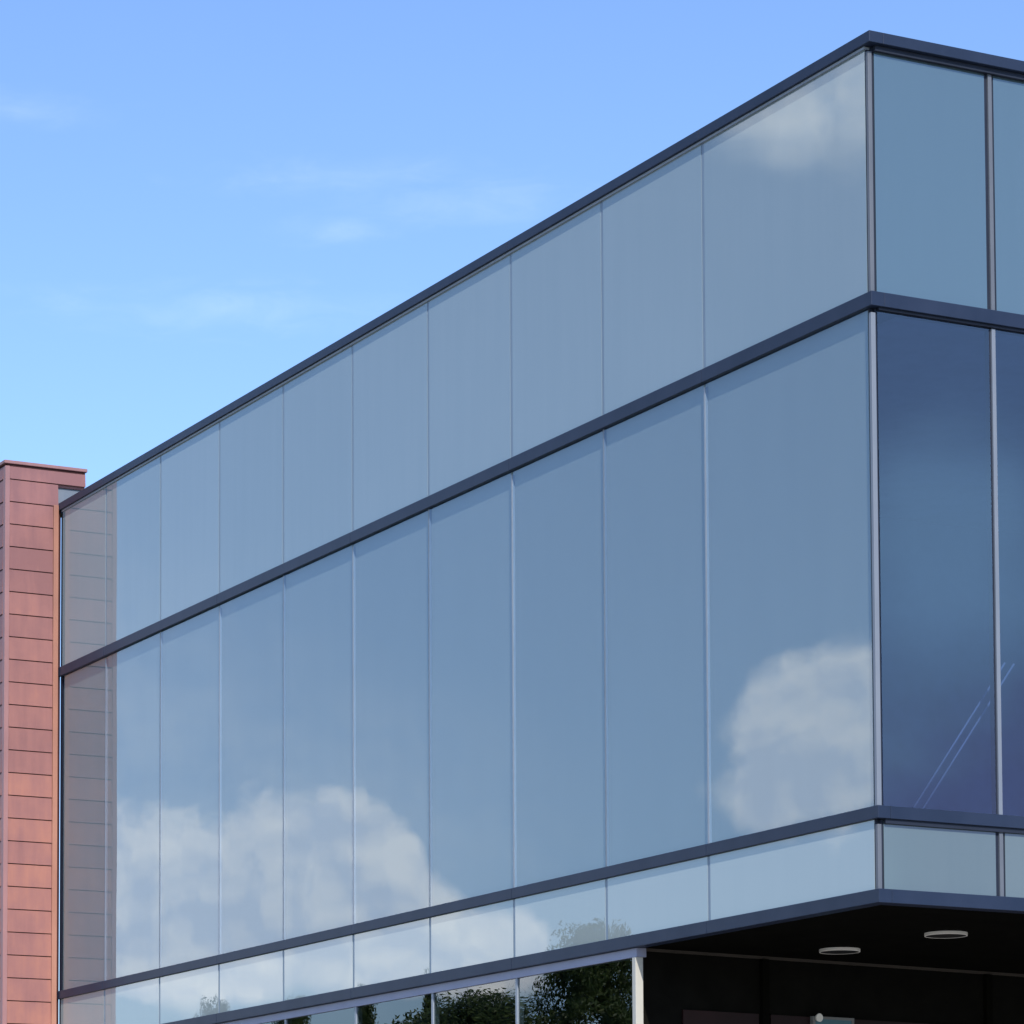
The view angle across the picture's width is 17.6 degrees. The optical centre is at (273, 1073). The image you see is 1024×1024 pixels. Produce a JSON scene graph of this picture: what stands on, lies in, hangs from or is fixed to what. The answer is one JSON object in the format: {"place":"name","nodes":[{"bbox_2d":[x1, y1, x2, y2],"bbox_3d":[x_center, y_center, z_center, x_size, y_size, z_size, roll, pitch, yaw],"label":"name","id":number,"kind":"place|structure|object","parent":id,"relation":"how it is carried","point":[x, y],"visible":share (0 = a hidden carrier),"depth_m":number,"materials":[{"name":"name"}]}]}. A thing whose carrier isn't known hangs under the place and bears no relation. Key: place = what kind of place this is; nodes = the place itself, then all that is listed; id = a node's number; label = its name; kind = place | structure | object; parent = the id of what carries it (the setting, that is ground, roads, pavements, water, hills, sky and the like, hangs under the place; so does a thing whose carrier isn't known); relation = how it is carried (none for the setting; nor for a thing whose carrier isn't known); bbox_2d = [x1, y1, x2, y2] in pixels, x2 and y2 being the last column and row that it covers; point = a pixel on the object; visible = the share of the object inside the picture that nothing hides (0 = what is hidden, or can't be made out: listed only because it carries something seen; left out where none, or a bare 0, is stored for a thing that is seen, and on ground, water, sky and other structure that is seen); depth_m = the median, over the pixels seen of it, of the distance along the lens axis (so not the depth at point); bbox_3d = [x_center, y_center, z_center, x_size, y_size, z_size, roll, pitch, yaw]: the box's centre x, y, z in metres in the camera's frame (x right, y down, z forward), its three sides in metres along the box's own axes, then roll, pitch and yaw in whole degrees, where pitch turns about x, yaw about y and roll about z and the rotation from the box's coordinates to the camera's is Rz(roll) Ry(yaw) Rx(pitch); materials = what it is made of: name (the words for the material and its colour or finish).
{"place":"outdoors","nodes":[
{"label":"outdoors","id":0,"kind":"place"},
{"bbox_3d":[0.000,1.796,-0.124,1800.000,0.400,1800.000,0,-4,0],"label":"ground","id":1,"kind":"structure","parent":0,"visible":0},
{"bbox_2d":[0,460,86,1023],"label":"copper tower","id":2,"kind":"structure","parent":1,"relation":"on","point":[33,496],"depth_m":44.74,"materials":[{"name":"metal"}]},
{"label":"pavement","id":3,"kind":"structure","parent":0,"visible":0},
{"bbox_2d":[57,30,1023,1023],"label":"office building","id":4,"kind":"structure","parent":3,"relation":"on","point":[603,604],"depth_m":33.14,"materials":[{"name":"blue glass"}]},
{"bbox_2d":[63,657,107,989],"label":"window","id":5,"kind":"structure","parent":4,"relation":"in","point":[84,688],"depth_m":44.13,"materials":[{"name":"grey glass"}]},
{"bbox_2d":[107,633,159,979],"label":"window","id":6,"kind":"structure","parent":4,"relation":"in","point":[133,876],"depth_m":42.61,"materials":[{"name":"blue glass"}]},
{"bbox_2d":[162,605,221,966],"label":"window","id":7,"kind":"structure","parent":4,"relation":"in","point":[190,808],"depth_m":40.99,"materials":[{"name":"blue glass"}]},
{"bbox_2d":[222,577,282,953],"bbox_3d":[-0.241,-3.637,39.364,0.004,4.302,1.792,2,-4,-25],"label":"window","id":8,"kind":"structure","parent":4,"relation":"in","point":[252,622],"depth_m":39.36,"materials":[{"name":"blue glass"}]},
{"bbox_2d":[286,544,354,938],"bbox_3d":[0.535,-3.749,37.744,0.004,4.302,1.792,2,-4,-25],"label":"window","id":9,"kind":"structure","parent":4,"relation":"in","point":[319,701],"depth_m":37.74,"materials":[{"name":"blue glass"}]},
{"bbox_2d":[355,511,429,922],"bbox_3d":[1.311,-3.861,36.124,0.004,4.302,1.792,2,-4,-25],"label":"window","id":10,"kind":"structure","parent":4,"relation":"in","point":[392,599],"depth_m":36.12,"materials":[{"name":"blue glass"}]},
{"bbox_2d":[432,472,513,905],"bbox_3d":[2.087,-3.973,34.504,0.004,4.302,1.792,2,-4,-25],"label":"window","id":11,"kind":"structure","parent":4,"relation":"in","point":[472,756],"depth_m":34.50,"materials":[{"name":"blue glass"}]},
{"bbox_2d":[514,431,605,886],"bbox_3d":[2.864,-4.085,32.883,0.004,4.302,1.792,2,-4,-25],"label":"window","id":12,"kind":"structure","parent":4,"relation":"in","point":[559,550],"depth_m":32.87,"materials":[{"name":"blue glass"}]},
{"bbox_2d":[606,384,707,865],"bbox_3d":[3.640,-4.197,31.263,0.004,4.302,1.792,2,-4,-25],"label":"window","id":13,"kind":"structure","parent":4,"relation":"in","point":[657,709],"depth_m":31.25,"materials":[{"name":"blue glass"}]},
{"bbox_2d":[707,311,873,842],"bbox_3d":[4.580,-4.333,29.299,0.004,4.302,2.556,2,-4,-25],"label":"window","id":14,"kind":"structure","parent":4,"relation":"in","point":[792,730],"depth_m":29.24,"materials":[{"name":"blue glass"}]},
{"bbox_2d":[810,1013,853,1023],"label":"notice board","id":15,"kind":"object","parent":4,"relation":"attached to","point":[819,1018],"visible":1,"depth_m":32.62,"materials":[{"name":"teal"}]},
{"bbox_2d":[819,947,859,953],"bbox_3d":[5.440,-1.176,31.661,0.392,0.029,0.392,2,-4,-25],"label":"soffit light","id":16,"kind":"object","parent":4,"relation":"attached to","point":[842,950],"visible":1,"depth_m":31.57,"materials":[{"name":"white metal"}]},
{"bbox_2d":[924,931,967,938],"bbox_3d":[6.175,-1.273,30.265,0.392,0.029,0.392,2,-4,-25],"label":"soffit light","id":17,"kind":"object","parent":4,"relation":"attached to","point":[946,934],"visible":1,"depth_m":30.16,"materials":[{"name":"white metal"}]}
]}

